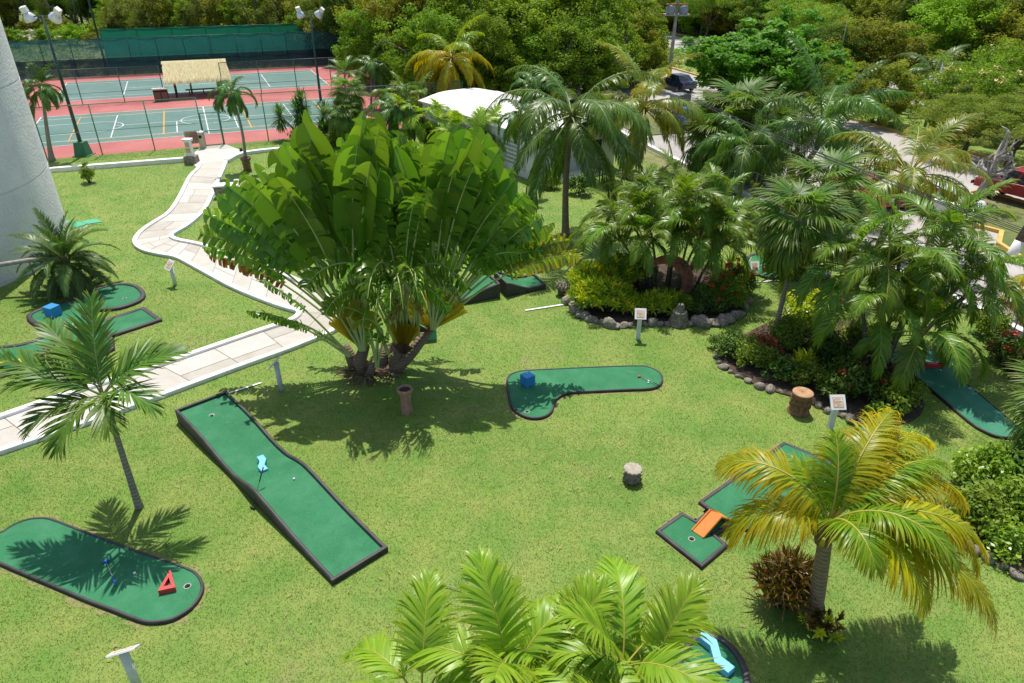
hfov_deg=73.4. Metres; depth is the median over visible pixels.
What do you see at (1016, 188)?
parked car
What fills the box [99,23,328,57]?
windscreen fence
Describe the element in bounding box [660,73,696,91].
parked car
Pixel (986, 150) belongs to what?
grass median
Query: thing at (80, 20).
broadleaf tree
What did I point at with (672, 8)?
utility pole
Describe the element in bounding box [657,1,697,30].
broadleaf tree
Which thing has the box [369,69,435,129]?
areca clump
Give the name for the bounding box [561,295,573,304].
border rock
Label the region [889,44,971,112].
coconut palm
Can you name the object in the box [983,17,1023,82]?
broadleaf tree
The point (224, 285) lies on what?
footpath base
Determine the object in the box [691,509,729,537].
golf ramp
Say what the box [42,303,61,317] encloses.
golf block
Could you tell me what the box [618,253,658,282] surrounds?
shrub
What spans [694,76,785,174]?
thatch palm
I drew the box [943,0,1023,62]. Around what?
broadleaf tree
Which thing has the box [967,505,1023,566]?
shrub
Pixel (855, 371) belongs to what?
shrub
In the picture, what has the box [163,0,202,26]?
scrub tree
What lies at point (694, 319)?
border rock
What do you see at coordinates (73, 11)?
casuarina tree
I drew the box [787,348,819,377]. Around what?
croton
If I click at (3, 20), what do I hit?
wild bush
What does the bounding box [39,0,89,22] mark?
broadleaf tree
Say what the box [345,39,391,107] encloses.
christmas palm
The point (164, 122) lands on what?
court yellow markings
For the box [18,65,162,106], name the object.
court fence
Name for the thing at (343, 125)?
lady palm
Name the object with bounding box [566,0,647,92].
broadleaf tree
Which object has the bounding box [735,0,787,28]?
broadleaf tree
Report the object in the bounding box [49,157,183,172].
wall
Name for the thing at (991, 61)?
broadleaf tree
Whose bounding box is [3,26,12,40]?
wild bush
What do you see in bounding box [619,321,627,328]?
border rock
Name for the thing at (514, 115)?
christmas palm
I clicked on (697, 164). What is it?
thatch palm
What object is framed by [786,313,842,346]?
shrub
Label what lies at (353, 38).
broadleaf tree
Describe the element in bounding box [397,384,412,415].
twisted planter
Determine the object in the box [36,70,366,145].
court markings
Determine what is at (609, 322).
border rock
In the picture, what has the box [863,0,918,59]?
broadleaf tree
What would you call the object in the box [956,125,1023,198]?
bare tree
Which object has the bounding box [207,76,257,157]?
christmas palm
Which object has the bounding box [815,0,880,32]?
broadleaf tree
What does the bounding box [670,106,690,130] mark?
parked car
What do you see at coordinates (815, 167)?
thatch palm
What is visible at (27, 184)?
hotel tower
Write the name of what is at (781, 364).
shrub
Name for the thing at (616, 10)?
broadleaf tree
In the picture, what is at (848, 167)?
overhead cable
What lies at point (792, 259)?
thatch palm
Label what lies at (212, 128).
court gate
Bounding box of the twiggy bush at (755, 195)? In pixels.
[748,180,769,206]
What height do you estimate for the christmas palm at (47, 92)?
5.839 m
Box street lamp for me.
[923,62,944,127]
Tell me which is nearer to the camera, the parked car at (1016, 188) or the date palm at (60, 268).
the date palm at (60, 268)
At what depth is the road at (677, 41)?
101.53 m
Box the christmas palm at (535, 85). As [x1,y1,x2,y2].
[509,70,562,105]
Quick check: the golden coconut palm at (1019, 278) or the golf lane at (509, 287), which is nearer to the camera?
the golden coconut palm at (1019, 278)
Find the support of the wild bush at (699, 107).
on the ground at (650, 157)
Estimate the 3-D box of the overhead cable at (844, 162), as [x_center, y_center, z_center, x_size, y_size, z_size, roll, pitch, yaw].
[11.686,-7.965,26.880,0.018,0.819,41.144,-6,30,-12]
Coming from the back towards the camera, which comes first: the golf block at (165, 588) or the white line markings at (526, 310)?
the white line markings at (526, 310)
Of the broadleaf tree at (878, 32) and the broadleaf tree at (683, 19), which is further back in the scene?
the broadleaf tree at (683, 19)
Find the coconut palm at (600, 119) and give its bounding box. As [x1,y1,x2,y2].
[483,65,668,243]
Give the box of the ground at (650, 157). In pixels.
[6,7,966,311]
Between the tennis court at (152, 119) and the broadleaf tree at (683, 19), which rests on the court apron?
the tennis court at (152, 119)
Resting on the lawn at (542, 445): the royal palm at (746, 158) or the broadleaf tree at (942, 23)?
the royal palm at (746, 158)
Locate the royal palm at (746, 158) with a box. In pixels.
[691,79,793,211]
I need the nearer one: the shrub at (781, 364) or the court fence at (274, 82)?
the shrub at (781, 364)
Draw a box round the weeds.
[26,19,1015,147]
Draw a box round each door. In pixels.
[154,92,160,100]
[161,92,168,100]
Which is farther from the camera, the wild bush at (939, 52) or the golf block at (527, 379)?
the wild bush at (939, 52)
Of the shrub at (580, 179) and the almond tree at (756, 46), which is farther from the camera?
the almond tree at (756, 46)
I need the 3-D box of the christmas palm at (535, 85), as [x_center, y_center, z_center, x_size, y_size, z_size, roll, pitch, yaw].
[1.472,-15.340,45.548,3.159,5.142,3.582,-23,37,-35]
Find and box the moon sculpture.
[649,255,693,293]
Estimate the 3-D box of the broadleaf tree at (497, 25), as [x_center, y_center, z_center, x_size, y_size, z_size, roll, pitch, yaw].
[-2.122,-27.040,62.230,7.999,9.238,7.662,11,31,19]
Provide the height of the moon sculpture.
1.410 m
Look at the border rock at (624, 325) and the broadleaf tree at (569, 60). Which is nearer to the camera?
the border rock at (624, 325)
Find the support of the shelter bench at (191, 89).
on the court apron
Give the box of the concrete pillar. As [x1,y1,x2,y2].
[669,92,691,110]
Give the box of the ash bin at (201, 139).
[197,130,206,148]
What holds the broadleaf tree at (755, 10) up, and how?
on the ground at (650, 157)
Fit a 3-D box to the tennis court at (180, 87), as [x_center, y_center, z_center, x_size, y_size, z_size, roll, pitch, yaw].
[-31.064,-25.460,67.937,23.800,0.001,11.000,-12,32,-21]
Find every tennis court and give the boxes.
[36,98,339,146]
[58,70,327,101]
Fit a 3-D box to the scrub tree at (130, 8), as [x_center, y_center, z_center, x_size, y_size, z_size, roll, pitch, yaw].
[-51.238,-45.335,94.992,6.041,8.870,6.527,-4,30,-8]
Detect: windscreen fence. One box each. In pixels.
[8,31,355,79]
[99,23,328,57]
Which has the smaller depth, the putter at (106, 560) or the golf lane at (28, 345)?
the putter at (106, 560)
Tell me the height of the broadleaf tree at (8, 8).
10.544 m
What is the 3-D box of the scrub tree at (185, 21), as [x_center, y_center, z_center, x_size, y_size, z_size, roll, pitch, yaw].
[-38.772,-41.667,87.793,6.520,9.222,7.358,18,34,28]
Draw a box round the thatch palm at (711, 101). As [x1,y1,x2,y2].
[683,81,767,160]
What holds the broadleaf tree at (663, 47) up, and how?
on the ground at (650, 157)
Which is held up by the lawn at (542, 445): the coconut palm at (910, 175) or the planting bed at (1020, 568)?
the planting bed at (1020, 568)
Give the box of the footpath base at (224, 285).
[1,168,336,436]
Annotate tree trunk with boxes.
[1005,226,1023,257]
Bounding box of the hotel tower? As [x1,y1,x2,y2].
[0,18,69,286]
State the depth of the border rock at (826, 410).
19.82 m
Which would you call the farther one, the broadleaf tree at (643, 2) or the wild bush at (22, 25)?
the wild bush at (22, 25)
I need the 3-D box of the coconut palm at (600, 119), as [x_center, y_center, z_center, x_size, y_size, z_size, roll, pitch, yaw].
[2.773,-7.615,29.476,7.422,7.584,7.032,-14,32,-23]
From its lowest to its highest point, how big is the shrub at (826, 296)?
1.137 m
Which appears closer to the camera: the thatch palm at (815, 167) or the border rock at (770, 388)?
the border rock at (770, 388)
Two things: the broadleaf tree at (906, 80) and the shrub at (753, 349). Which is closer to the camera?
the shrub at (753, 349)
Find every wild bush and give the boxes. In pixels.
[0,13,12,26]
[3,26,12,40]
[4,27,29,41]
[14,16,40,29]
[22,10,44,29]
[29,28,53,40]
[37,11,74,25]
[37,24,60,35]
[38,32,55,40]
[42,17,65,31]
[50,22,88,39]
[81,25,103,39]
[85,18,99,32]
[690,96,715,127]
[880,43,972,92]
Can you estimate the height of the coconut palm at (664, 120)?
7.355 m
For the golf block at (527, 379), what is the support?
on the golf lane at (545, 393)
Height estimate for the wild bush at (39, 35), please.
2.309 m
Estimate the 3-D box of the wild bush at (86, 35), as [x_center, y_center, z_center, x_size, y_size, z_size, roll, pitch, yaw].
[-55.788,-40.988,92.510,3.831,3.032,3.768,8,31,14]
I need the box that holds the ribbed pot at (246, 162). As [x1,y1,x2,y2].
[239,156,251,171]
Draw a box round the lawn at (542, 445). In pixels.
[0,129,1023,682]
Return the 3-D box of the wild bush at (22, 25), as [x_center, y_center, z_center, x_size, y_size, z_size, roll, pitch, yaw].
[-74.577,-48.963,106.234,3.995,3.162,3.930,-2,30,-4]
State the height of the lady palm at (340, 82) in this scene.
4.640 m
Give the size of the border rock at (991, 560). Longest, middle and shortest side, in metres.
0.348 x 0.314 x 0.268 m
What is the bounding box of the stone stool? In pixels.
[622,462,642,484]
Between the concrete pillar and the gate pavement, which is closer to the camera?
the gate pavement
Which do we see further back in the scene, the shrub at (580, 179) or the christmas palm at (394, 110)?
the christmas palm at (394, 110)
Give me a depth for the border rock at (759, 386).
20.88 m
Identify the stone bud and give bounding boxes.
[555,281,569,296]
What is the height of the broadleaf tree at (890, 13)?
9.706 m
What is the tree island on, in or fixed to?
on the road at (893, 138)
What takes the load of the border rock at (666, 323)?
on the lawn at (542, 445)
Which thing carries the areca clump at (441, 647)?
on the lawn at (542, 445)
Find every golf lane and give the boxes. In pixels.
[0,337,55,377]
[0,517,204,624]
[26,283,145,355]
[101,307,162,336]
[175,390,387,584]
[458,274,499,304]
[494,272,545,296]
[506,365,662,419]
[655,442,831,569]
[674,632,750,682]
[746,253,830,281]
[890,349,1016,439]
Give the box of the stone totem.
[668,303,688,328]
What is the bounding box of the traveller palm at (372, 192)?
[198,109,581,388]
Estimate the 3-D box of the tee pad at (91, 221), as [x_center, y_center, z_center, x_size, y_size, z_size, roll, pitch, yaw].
[-20.433,-5.801,33.387,0.816,0.050,0.694,22,36,33]
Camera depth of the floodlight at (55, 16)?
41.44 m
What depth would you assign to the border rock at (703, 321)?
24.29 m
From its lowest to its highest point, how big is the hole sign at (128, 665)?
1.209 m
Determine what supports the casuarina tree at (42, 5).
on the ground at (650, 157)
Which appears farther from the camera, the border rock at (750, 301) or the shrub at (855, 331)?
the border rock at (750, 301)
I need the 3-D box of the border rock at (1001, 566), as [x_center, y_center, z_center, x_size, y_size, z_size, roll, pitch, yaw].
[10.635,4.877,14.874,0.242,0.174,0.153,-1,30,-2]
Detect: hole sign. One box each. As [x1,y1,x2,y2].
[106,644,141,682]
[164,259,177,285]
[268,354,283,391]
[635,308,645,339]
[750,261,758,277]
[826,395,846,429]
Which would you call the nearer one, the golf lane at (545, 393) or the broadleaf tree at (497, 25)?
the golf lane at (545, 393)
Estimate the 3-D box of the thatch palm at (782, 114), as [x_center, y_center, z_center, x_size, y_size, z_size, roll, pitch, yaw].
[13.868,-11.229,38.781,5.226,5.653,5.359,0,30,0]
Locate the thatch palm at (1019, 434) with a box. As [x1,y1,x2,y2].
[1000,358,1023,448]
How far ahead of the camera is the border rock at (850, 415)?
19.43 m
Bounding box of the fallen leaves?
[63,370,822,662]
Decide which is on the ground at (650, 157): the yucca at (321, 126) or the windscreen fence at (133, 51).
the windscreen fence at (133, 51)
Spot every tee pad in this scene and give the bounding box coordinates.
[67,221,86,228]
[81,219,101,223]
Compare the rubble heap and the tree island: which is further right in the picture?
the tree island
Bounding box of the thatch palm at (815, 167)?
[774,145,891,263]
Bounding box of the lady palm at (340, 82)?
[325,75,372,117]
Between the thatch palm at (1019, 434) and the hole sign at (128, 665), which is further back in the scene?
the thatch palm at (1019, 434)
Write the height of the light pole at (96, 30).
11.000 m
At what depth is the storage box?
23.36 m
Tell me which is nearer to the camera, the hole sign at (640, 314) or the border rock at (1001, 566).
the border rock at (1001, 566)
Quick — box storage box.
[416,325,436,340]
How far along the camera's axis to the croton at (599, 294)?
24.79 m
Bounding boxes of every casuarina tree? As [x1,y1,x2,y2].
[14,0,40,17]
[33,0,53,21]
[58,0,85,25]
[72,1,92,23]
[86,0,102,14]
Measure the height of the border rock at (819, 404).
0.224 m
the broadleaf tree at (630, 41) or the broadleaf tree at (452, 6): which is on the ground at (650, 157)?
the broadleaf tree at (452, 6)
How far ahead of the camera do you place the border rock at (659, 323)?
24.39 m
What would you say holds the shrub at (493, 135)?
on the lawn at (542, 445)
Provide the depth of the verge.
53.02 m
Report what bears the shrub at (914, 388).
on the planting bed at (854, 406)
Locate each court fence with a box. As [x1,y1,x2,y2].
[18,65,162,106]
[34,97,201,159]
[218,57,370,94]
[218,81,462,144]
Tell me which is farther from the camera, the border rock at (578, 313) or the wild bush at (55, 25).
the wild bush at (55, 25)
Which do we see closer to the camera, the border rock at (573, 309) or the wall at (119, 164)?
the border rock at (573, 309)
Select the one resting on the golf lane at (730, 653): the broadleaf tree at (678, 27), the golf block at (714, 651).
the golf block at (714, 651)
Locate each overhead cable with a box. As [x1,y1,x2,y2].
[614,60,1023,234]
[617,59,1023,232]
[618,59,1023,230]
[624,60,1023,228]
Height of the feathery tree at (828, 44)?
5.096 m
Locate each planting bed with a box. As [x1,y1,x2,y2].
[570,257,742,325]
[718,313,923,425]
[960,446,1023,573]
[991,319,1022,376]
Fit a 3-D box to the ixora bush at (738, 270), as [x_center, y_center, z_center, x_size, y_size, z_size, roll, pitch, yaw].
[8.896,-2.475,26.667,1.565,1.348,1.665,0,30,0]
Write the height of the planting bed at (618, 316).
0.075 m
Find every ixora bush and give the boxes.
[688,283,727,314]
[699,263,753,311]
[725,257,762,292]
[968,305,1015,338]
[981,328,1023,362]
[1000,344,1023,374]
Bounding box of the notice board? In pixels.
[183,130,201,143]
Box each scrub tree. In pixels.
[91,0,127,26]
[96,0,122,27]
[98,17,116,33]
[103,0,132,28]
[122,0,151,24]
[122,0,165,27]
[124,11,152,27]
[137,0,188,27]
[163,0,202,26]
[170,0,226,26]
[193,0,254,25]
[216,0,266,25]
[230,0,294,24]
[265,0,317,24]
[280,0,321,31]
[294,0,349,34]
[320,0,356,33]
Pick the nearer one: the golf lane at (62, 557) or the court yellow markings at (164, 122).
the golf lane at (62, 557)
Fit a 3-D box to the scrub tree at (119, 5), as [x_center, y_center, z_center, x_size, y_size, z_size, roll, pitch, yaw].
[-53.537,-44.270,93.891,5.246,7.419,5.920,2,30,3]
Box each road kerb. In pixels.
[545,93,1022,334]
[666,31,975,93]
[672,67,1023,166]
[970,188,1023,258]
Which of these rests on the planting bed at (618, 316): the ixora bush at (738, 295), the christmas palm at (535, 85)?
the ixora bush at (738, 295)
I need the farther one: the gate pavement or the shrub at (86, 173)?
the gate pavement
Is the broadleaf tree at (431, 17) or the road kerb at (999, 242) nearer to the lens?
the road kerb at (999, 242)
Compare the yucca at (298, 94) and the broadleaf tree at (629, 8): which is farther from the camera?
the broadleaf tree at (629, 8)
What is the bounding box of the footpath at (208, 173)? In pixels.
[0,161,336,446]
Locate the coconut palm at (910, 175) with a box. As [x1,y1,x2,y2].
[823,111,994,247]
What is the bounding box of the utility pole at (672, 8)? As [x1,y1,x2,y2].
[663,0,689,88]
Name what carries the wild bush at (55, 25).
on the ground at (650, 157)
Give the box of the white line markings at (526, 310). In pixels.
[228,280,778,392]
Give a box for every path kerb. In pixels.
[0,160,337,455]
[0,162,301,418]
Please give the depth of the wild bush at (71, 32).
93.55 m
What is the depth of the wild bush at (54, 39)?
95.71 m
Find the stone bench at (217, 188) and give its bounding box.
[212,179,245,197]
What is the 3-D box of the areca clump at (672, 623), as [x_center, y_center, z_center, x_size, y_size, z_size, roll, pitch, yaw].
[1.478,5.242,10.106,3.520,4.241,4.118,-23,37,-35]
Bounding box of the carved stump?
[787,387,813,417]
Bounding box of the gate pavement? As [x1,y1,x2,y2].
[194,144,239,166]
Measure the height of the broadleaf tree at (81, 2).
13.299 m
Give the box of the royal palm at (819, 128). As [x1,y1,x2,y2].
[741,30,915,193]
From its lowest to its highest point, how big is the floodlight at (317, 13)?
7.534 m
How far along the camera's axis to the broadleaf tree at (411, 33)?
54.98 m
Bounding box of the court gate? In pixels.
[199,112,223,145]
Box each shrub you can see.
[78,161,95,182]
[325,128,345,145]
[419,126,434,144]
[484,129,497,154]
[537,168,562,188]
[560,173,592,193]
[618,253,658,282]
[707,326,746,356]
[732,333,779,368]
[750,326,784,355]
[761,353,800,379]
[763,309,810,351]
[777,288,837,329]
[781,357,835,386]
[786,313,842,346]
[804,332,866,368]
[805,287,844,306]
[814,371,863,399]
[828,354,891,400]
[839,313,892,354]
[860,399,889,417]
[872,371,929,416]
[942,473,1020,537]
[948,440,1022,489]
[957,474,1023,525]
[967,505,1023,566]
[989,433,1023,477]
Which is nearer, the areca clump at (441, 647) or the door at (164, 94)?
the areca clump at (441, 647)
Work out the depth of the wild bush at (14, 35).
91.44 m
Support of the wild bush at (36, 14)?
on the ground at (650, 157)
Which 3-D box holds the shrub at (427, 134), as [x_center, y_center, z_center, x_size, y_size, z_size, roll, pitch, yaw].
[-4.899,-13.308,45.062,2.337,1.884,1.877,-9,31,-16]
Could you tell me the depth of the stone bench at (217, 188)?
36.47 m
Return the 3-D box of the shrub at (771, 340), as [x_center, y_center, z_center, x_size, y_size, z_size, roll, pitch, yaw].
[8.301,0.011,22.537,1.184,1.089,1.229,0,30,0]
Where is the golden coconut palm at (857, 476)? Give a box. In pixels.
[711,406,999,643]
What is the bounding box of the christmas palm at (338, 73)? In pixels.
[323,51,365,92]
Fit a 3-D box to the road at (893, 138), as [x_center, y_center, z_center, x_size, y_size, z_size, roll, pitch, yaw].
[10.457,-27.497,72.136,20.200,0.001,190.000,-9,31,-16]
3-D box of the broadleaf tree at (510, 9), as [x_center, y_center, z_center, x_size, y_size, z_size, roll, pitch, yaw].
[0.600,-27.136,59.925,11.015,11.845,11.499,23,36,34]
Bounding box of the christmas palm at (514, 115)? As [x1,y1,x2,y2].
[497,89,541,194]
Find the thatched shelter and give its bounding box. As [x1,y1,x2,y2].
[161,58,230,97]
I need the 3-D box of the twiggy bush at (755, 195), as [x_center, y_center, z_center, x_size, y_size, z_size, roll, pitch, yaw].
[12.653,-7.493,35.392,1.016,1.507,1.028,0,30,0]
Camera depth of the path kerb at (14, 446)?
21.74 m
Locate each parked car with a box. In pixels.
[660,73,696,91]
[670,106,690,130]
[703,89,733,101]
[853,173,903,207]
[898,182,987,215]
[970,167,1023,198]
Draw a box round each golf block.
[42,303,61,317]
[158,569,175,594]
[257,455,267,471]
[520,371,534,387]
[697,632,734,677]
[924,361,942,368]
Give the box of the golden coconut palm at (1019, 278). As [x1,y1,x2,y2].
[983,254,1023,315]
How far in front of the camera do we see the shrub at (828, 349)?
21.57 m
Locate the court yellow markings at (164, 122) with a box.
[68,101,329,141]
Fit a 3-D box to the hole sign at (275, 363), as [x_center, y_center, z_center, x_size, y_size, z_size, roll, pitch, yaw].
[-6.987,1.009,20.468,0.304,1.266,0.420,3,30,4]
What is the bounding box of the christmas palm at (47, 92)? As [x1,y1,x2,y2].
[22,62,64,161]
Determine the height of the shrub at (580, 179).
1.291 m
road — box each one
[544,69,1023,319]
[664,32,981,119]
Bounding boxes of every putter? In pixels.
[102,559,116,585]
[250,467,263,508]
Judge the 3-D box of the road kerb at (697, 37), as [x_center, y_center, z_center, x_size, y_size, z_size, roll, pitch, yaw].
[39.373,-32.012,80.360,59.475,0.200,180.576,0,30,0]
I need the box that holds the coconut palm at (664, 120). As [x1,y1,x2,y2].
[581,41,705,178]
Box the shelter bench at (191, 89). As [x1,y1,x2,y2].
[185,79,217,94]
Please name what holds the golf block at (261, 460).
on the golf lane at (321, 526)
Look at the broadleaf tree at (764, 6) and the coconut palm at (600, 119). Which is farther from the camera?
the broadleaf tree at (764, 6)
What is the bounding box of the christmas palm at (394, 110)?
[365,81,422,141]
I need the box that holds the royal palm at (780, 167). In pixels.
[746,125,816,194]
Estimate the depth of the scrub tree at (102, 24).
93.05 m
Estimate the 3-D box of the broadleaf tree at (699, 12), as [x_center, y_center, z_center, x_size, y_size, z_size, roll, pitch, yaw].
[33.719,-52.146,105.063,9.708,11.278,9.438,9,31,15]
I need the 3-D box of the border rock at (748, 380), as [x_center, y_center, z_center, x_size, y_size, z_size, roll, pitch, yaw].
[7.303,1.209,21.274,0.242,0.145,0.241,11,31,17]
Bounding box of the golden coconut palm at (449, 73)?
[404,14,494,97]
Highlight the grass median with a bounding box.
[653,48,1023,164]
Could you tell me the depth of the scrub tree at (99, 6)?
95.41 m
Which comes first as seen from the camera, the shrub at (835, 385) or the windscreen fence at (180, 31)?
the shrub at (835, 385)
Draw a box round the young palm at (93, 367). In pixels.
[0,288,192,510]
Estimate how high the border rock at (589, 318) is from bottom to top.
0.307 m
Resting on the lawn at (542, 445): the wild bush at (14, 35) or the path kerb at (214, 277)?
the path kerb at (214, 277)
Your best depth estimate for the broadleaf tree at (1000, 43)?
57.78 m
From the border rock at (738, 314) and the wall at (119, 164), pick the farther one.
the wall at (119, 164)
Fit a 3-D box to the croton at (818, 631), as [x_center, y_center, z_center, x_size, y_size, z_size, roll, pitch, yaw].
[5.988,5.439,13.296,0.937,0.718,0.850,0,30,0]
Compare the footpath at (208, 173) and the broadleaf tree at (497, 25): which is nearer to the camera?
the footpath at (208, 173)
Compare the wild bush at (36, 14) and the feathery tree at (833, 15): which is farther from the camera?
the wild bush at (36, 14)
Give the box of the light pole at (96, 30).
[88,0,98,37]
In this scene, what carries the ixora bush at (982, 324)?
on the planting bed at (1003, 364)
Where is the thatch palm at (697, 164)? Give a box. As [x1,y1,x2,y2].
[669,102,764,189]
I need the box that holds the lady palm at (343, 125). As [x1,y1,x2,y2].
[320,100,360,140]
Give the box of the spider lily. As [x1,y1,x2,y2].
[704,250,759,281]
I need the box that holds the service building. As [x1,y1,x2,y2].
[418,88,621,182]
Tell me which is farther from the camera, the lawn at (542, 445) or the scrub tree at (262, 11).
the scrub tree at (262, 11)
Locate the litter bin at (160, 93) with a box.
[152,87,169,101]
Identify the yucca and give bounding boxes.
[266,95,305,133]
[287,85,330,133]
[314,116,334,138]
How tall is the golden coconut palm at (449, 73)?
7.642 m
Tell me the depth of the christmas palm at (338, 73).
46.95 m
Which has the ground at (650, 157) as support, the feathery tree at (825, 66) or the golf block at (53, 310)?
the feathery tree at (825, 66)
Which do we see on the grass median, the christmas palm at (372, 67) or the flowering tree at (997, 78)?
the flowering tree at (997, 78)
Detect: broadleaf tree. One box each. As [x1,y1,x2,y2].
[0,0,44,30]
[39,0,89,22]
[62,11,94,25]
[72,0,103,11]
[317,0,367,45]
[331,0,403,87]
[332,0,432,83]
[357,0,481,85]
[371,0,478,99]
[401,0,453,82]
[428,0,526,92]
[430,0,529,84]
[458,0,523,90]
[476,0,592,95]
[489,19,569,93]
[532,10,631,99]
[534,0,633,91]
[556,3,578,24]
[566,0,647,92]
[588,0,671,61]
[590,0,658,8]
[594,9,663,84]
[624,1,673,80]
[631,21,665,82]
[633,38,671,83]
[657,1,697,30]
[663,0,712,33]
[665,0,720,35]
[698,2,740,36]
[700,0,752,35]
[729,0,804,31]
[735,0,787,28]
[759,0,818,37]
[805,22,876,80]
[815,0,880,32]
[818,0,888,50]
[830,12,942,85]
[846,58,928,127]
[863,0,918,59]
[880,0,949,62]
[883,0,932,68]
[893,0,1014,74]
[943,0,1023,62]
[957,37,1023,102]
[966,0,1023,59]
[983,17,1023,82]
[994,42,1023,69]
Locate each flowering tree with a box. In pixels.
[910,53,1023,132]
[956,38,1023,124]
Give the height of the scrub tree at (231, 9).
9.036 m
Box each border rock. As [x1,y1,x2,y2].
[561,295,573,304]
[569,305,580,313]
[575,309,584,317]
[580,311,590,319]
[584,315,597,322]
[602,317,616,329]
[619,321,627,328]
[648,317,657,326]
[656,321,663,326]
[664,321,669,326]
[690,315,698,325]
[697,314,710,328]
[712,318,721,326]
[716,313,728,327]
[717,363,729,369]
[725,313,735,323]
[730,310,743,320]
[741,303,748,311]
[743,297,752,304]
[744,377,751,383]
[753,382,764,389]
[765,384,775,393]
[815,401,822,408]
[823,406,830,414]
[845,413,855,423]
[972,545,981,555]
[981,550,995,564]
[996,562,1009,569]
[1009,567,1023,580]
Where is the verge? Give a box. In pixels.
[573,90,688,135]
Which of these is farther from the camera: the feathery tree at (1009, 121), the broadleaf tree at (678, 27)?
the broadleaf tree at (678, 27)
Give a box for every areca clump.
[338,544,649,682]
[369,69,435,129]
[387,93,458,147]
[427,104,506,153]
[461,553,729,682]
[569,147,778,291]
[777,177,1023,398]
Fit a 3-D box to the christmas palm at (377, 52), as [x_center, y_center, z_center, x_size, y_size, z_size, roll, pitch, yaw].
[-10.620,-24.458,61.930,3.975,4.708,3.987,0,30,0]
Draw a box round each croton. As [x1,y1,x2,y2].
[564,259,608,287]
[565,274,637,311]
[595,248,645,286]
[615,292,643,315]
[634,285,694,315]
[740,542,831,620]
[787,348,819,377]
[797,604,847,644]
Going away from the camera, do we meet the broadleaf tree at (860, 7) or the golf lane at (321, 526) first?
the golf lane at (321, 526)
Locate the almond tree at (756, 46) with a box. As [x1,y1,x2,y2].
[673,4,855,110]
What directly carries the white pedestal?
on the lawn at (542, 445)
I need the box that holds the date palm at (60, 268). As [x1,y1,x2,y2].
[0,207,120,307]
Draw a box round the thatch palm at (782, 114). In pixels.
[721,87,805,185]
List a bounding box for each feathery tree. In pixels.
[645,0,679,17]
[674,0,749,39]
[751,49,850,122]
[759,0,858,41]
[795,88,886,124]
[804,37,861,92]
[811,44,861,96]
[905,83,1023,154]
[924,91,1023,168]
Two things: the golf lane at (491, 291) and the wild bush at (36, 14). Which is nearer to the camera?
the golf lane at (491, 291)
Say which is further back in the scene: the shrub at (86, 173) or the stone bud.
the shrub at (86, 173)
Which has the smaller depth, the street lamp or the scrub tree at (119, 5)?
the street lamp
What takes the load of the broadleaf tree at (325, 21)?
on the ground at (650, 157)
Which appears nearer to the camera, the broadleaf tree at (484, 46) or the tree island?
the tree island
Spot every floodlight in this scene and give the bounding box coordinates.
[19,5,95,156]
[295,6,324,99]
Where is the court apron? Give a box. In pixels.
[21,64,422,158]
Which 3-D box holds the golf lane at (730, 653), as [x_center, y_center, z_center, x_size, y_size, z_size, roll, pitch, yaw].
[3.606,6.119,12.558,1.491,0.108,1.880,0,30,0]
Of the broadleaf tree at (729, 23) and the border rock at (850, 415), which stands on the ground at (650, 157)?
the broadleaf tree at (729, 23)
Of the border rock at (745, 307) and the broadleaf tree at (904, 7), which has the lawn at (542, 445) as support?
the border rock at (745, 307)
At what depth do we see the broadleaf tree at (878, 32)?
64.43 m
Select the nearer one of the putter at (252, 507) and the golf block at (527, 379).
the putter at (252, 507)
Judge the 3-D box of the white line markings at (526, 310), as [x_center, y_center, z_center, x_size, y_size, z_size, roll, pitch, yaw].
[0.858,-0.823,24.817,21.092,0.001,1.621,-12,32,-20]
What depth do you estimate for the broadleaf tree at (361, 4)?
65.33 m
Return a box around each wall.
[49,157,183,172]
[224,147,290,162]
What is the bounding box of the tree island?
[973,195,1023,254]
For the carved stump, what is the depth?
19.61 m
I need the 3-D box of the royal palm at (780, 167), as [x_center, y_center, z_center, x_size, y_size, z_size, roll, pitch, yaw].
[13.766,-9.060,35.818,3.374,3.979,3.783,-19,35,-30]
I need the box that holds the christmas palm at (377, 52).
[375,43,410,92]
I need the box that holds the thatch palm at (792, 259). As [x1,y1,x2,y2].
[742,173,864,337]
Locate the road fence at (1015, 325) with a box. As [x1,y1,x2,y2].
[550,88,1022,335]
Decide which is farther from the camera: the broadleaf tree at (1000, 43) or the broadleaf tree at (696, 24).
the broadleaf tree at (696, 24)
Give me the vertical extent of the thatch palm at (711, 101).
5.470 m
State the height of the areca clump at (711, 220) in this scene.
5.233 m
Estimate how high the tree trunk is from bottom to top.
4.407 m
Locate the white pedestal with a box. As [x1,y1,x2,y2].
[181,138,199,163]
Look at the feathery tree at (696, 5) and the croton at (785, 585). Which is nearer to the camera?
the croton at (785, 585)
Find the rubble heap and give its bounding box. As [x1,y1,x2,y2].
[18,29,62,41]

